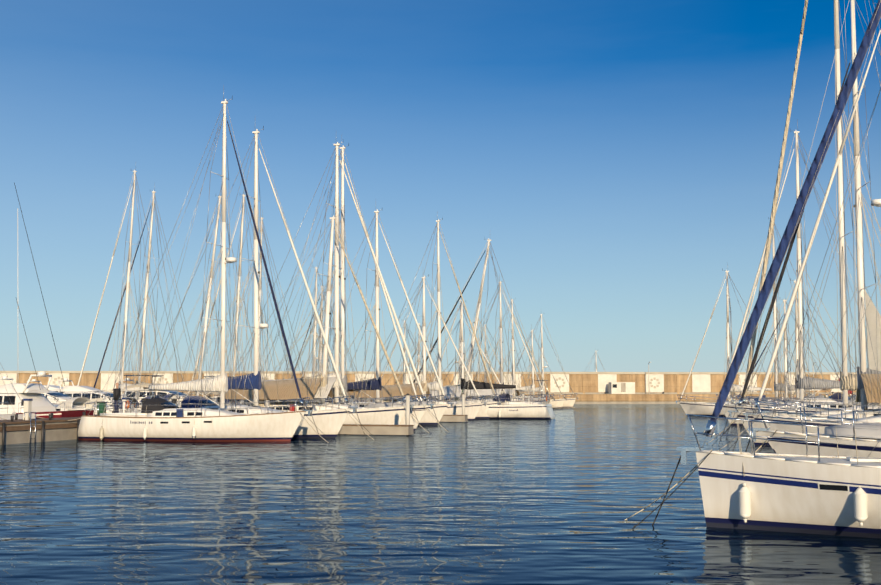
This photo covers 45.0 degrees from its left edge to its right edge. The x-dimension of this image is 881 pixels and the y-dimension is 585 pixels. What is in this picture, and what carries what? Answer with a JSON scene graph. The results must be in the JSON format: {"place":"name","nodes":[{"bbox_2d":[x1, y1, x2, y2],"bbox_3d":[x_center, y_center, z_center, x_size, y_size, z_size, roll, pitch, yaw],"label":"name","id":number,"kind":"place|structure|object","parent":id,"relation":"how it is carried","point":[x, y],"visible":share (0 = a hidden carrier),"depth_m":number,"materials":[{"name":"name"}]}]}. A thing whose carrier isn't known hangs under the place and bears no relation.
{"place":"outdoors","nodes":[
{"label":"outdoors","id":0,"kind":"place"},
{"bbox_2d":[0,360,869,403],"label":"breakwater wall","id":1,"kind":"structure","parent":0,"point":[648,387],"depth_m":220.89,"materials":[{"name":"concrete"}]},
{"bbox_2d":[0,404,880,584],"bbox_3d":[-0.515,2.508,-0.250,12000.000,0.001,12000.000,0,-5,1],"label":"sea water","id":2,"kind":"structure","parent":0,"point":[562,496],"depth_m":22.09,"materials":[{"name":"blue liquid"}]},
{"bbox_2d":[0,363,40,419],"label":"sailboat","id":3,"kind":"object","parent":2,"relation":"on","point":[5,415],"visible":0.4,"depth_m":58.03,"materials":[{"name":"white plastic"}]},
{"bbox_2d":[14,183,64,389],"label":"boat backstays","id":4,"kind":"object","parent":3,"relation":"attached to","point":[40,288],"visible":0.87,"depth_m":61.99,"materials":[{"name":"grey metal"}]},
{"bbox_2d":[0,371,93,418],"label":"motorboat","id":5,"kind":"object","parent":2,"relation":"on","point":[43,406],"visible":0.25,"depth_m":62.84,"materials":[{"name":"white plastic"}]},
{"bbox_2d":[0,376,104,404],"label":"motor yacht","id":6,"kind":"object","parent":2,"relation":"on","point":[53,395],"visible":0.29,"depth_m":91.03,"materials":[{"name":"white plastic"}]},
{"bbox_2d":[30,379,106,392],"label":"motor yacht","id":7,"kind":"object","parent":2,"relation":"on","point":[54,388],"visible":0.08,"depth_m":124.95,"materials":[{"name":"white plastic"}]},
{"bbox_2d":[50,394,136,414],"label":"motorboat","id":8,"kind":"object","parent":2,"relation":"on","point":[76,403],"visible":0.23,"depth_m":68.59,"materials":[{"name":"white plastic"}]},
{"bbox_2d":[58,378,151,403],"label":"motor yacht","id":9,"kind":"object","parent":2,"relation":"on","point":[73,389],"visible":0.23,"depth_m":99.71,"materials":[{"name":"white plastic"}]},
{"bbox_2d":[50,383,177,410],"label":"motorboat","id":10,"kind":"object","parent":2,"relation":"on","point":[144,386],"visible":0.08,"depth_m":73.60,"materials":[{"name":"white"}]},
{"bbox_2d":[77,170,191,407],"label":"sailboat","id":11,"kind":"object","parent":2,"relation":"on","point":[122,385],"visible":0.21,"depth_m":100.95,"materials":[{"name":"white"}]},
{"bbox_2d":[93,188,210,402],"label":"sailboat","id":12,"kind":"object","parent":2,"relation":"on","point":[143,329],"visible":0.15,"depth_m":107.77,"materials":[{"name":"white metal"}]},
{"bbox_2d":[122,378,219,400],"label":"motor yacht","id":13,"kind":"object","parent":2,"relation":"on","point":[164,393],"visible":0.1,"depth_m":107.01,"materials":[{"name":"white plastic"}]},
{"bbox_2d":[68,92,329,442],"bbox_3d":[-12.694,-1.467,56.283,16.060,19.376,4.105,-1,-6,14],"label":"sailboat","id":14,"kind":"object","parent":2,"relation":"on","point":[157,419],"visible":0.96,"depth_m":54.75,"materials":[{"name":"white plastic"}]},
{"bbox_2d":[141,196,263,407],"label":"sailboat","id":15,"kind":"object","parent":2,"relation":"on","point":[205,325],"visible":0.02,"depth_m":95.57,"materials":[{"name":"white metal"}]},
{"bbox_2d":[0,397,457,444],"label":"pier","id":16,"kind":"structure","parent":2,"relation":"on","point":[25,429],"depth_m":53.85,"materials":[{"name":"concrete"}]},
{"bbox_2d":[183,193,291,403],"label":"sailboat","id":17,"kind":"object","parent":2,"relation":"on","point":[236,342],"visible":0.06,"depth_m":105.69,"materials":[{"name":"white metal"}]},
{"bbox_2d":[122,126,373,439],"bbox_3d":[-11.257,-0.766,59.625,17.210,18.588,4.410,-2,-5,14],"label":"sailboat","id":18,"kind":"object","parent":2,"relation":"on","point":[328,423],"visible":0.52,"depth_m":58.76,"materials":[{"name":"white"}]},
{"bbox_2d":[215,210,310,401],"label":"sailboat","id":19,"kind":"object","parent":2,"relation":"on","point":[259,306],"visible":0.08,"depth_m":112.79,"materials":[{"name":"white metal"}]},
{"bbox_2d":[203,215,428,432],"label":"sailboat","id":20,"kind":"object","parent":2,"relation":"on","point":[308,386],"visible":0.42,"depth_m":67.50,"materials":[{"name":"white"}]},
{"bbox_2d":[283,267,366,401],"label":"sailboat","id":21,"kind":"object","parent":2,"relation":"on","point":[315,337],"visible":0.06,"depth_m":120.42,"materials":[{"name":"white metal"}]},
{"bbox_2d":[209,142,447,431],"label":"sailboat","id":22,"kind":"object","parent":2,"relation":"on","point":[332,384],"visible":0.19,"depth_m":69.24,"materials":[{"name":"white metal"}]},
{"bbox_2d":[237,143,422,407],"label":"sailboat","id":23,"kind":"object","parent":2,"relation":"on","point":[343,311],"visible":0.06,"depth_m":73.50,"materials":[{"name":"white metal"}]},
{"bbox_2d":[291,286,371,400],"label":"sailboat","id":24,"kind":"object","parent":2,"relation":"on","point":[351,392],"visible":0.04,"depth_m":127.08,"materials":[{"name":"white metal"}]},
{"bbox_2d":[265,393,413,434],"bbox_3d":[-9.392,7.508,63.737,15.858,2.920,1.549,-1,-5,13],"label":"finger pontoon","id":25,"kind":"object","parent":2,"relation":"on","point":[405,429],"visible":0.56,"depth_m":61.89,"materials":[{"name":"concrete"}]},
{"bbox_2d":[298,209,453,425],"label":"sailboat","id":26,"kind":"object","parent":2,"relation":"on","point":[427,418],"visible":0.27,"depth_m":80.53,"materials":[{"name":"white"}]},
{"bbox_2d":[372,320,436,401],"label":"sailboat","id":27,"kind":"object","parent":2,"relation":"on","point":[403,370],"visible":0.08,"depth_m":149.88,"materials":[{"name":"white"}]},
{"bbox_2d":[347,274,486,419],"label":"sailboat","id":28,"kind":"object","parent":2,"relation":"on","point":[471,411],"visible":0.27,"depth_m":94.60,"materials":[{"name":"white"}]},
{"bbox_2d":[395,323,450,383],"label":"sailboat","id":29,"kind":"object","parent":2,"relation":"on","point":[418,335],"visible":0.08,"depth_m":156.80,"materials":[{"name":"white"}]},
{"bbox_2d":[380,393,467,421],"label":"finger pontoon","id":30,"kind":"object","parent":2,"relation":"on","point":[463,417],"visible":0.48,"depth_m":88.49,"materials":[{"name":"concrete"}]},
{"bbox_2d":[361,217,501,418],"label":"sailboat","id":31,"kind":"object","parent":2,"relation":"on","point":[482,413],"visible":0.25,"depth_m":99.38,"materials":[{"name":"white"}]},
{"bbox_2d":[414,302,514,401],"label":"sailboat","id":32,"kind":"object","parent":2,"relation":"on","point":[448,390],"visible":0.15,"depth_m":110.97,"materials":[{"name":"white"}]},
{"bbox_2d":[433,299,495,399],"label":"sailboat","id":33,"kind":"object","parent":2,"relation":"on","point":[459,343],"visible":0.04,"depth_m":149.95,"materials":[{"name":"white metal"}]},
{"bbox_2d":[412,238,573,418],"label":"sailboat","id":34,"kind":"object","parent":2,"relation":"on","point":[507,408],"visible":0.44,"depth_m":99.45,"materials":[{"name":"white plastic"}]},
{"bbox_2d":[442,275,549,403],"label":"sailboat","id":35,"kind":"object","parent":2,"relation":"on","point":[488,391],"visible":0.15,"depth_m":129.29,"materials":[{"name":"white metal"}]},
{"bbox_2d":[471,325,521,395],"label":"sailboat","id":36,"kind":"object","parent":2,"relation":"on","point":[517,391],"visible":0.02,"depth_m":164.34,"materials":[{"name":"white metal"}]},
{"bbox_2d":[467,298,554,403],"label":"sailboat","id":37,"kind":"object","parent":2,"relation":"on","point":[510,391],"visible":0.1,"depth_m":140.59,"materials":[{"name":"white metal"}]},
{"bbox_2d":[505,325,566,408],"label":"sailboat","id":38,"kind":"object","parent":2,"relation":"on","point":[558,403],"visible":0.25,"depth_m":159.55,"materials":[{"name":"white"}]},
{"bbox_2d":[508,314,577,406],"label":"sailboat","id":39,"kind":"object","parent":2,"relation":"on","point":[569,402],"visible":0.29,"depth_m":165.41,"materials":[{"name":"white"}]},
{"bbox_2d":[584,350,603,371],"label":"sailboat","id":40,"kind":"object","parent":2,"relation":"on","point":[596,362],"visible":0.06,"depth_m":248.58,"materials":[{"name":"white metal"}]},
{"bbox_2d":[676,268,799,415],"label":"sailboat","id":41,"kind":"object","parent":2,"relation":"on","point":[701,408],"visible":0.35,"depth_m":110.92,"materials":[{"name":"white"}]},
{"bbox_2d":[625,0,880,538],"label":"sailboat","id":42,"kind":"object","parent":2,"relation":"on","point":[838,495],"visible":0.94,"depth_m":19.29,"materials":[{"name":"white plastic"}]},
{"bbox_2d":[733,217,848,400],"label":"sailboat","id":43,"kind":"object","parent":2,"relation":"on","point":[778,386],"visible":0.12,"depth_m":116.23,"materials":[{"name":"white metal"}]},
{"bbox_2d":[735,298,851,402],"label":"sailboat","id":44,"kind":"object","parent":2,"relation":"on","point":[785,354],"visible":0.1,"depth_m":110.06,"materials":[{"name":"white metal"}]},
{"bbox_2d":[707,0,880,445],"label":"sailboat","id":45,"kind":"object","parent":2,"relation":"on","point":[868,384],"visible":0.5,"depth_m":49.50,"materials":[{"name":"white metal"}]},
{"bbox_2d":[713,120,880,425],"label":"sailboat","id":46,"kind":"object","parent":2,"relation":"on","point":[804,381],"visible":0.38,"depth_m":78.50,"materials":[{"name":"white metal"}]},
{"bbox_2d":[718,3,880,452],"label":"sailboat","id":47,"kind":"object","parent":2,"relation":"on","point":[796,428],"visible":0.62,"depth_m":43.80,"materials":[{"name":"white"}]},
{"bbox_2d":[719,0,880,436],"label":"sailboat","id":48,"kind":"object","parent":2,"relation":"on","point":[847,381],"visible":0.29,"depth_m":59.02,"materials":[{"name":"white"}]},
{"bbox_2d":[735,278,879,405],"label":"sailboat","id":49,"kind":"object","parent":2,"relation":"on","point":[836,395],"visible":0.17,"depth_m":95.53,"materials":[{"name":"white metal"}]},
{"bbox_2d":[745,88,880,457],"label":"sailboat","id":50,"kind":"object","parent":2,"relation":"on","point":[866,434],"visible":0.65,"depth_m":24.38,"materials":[{"name":"white"}]},
{"bbox_2d":[761,398,873,418],"bbox_3d":[22.219,5.645,48.614,14.552,3.806,4.179,-1,-6,14],"label":"sailboat","id":51,"kind":"object","parent":2,"relation":"on","point":[770,412],"visible":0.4,"depth_m":49.51,"materials":[{"name":"white"}]},
{"bbox_2d":[0,0,880,371],"label":"sky","id":52,"kind":"structure","parent":0,"point":[613,157],"materials":[{"name":"blue"}]}
]}

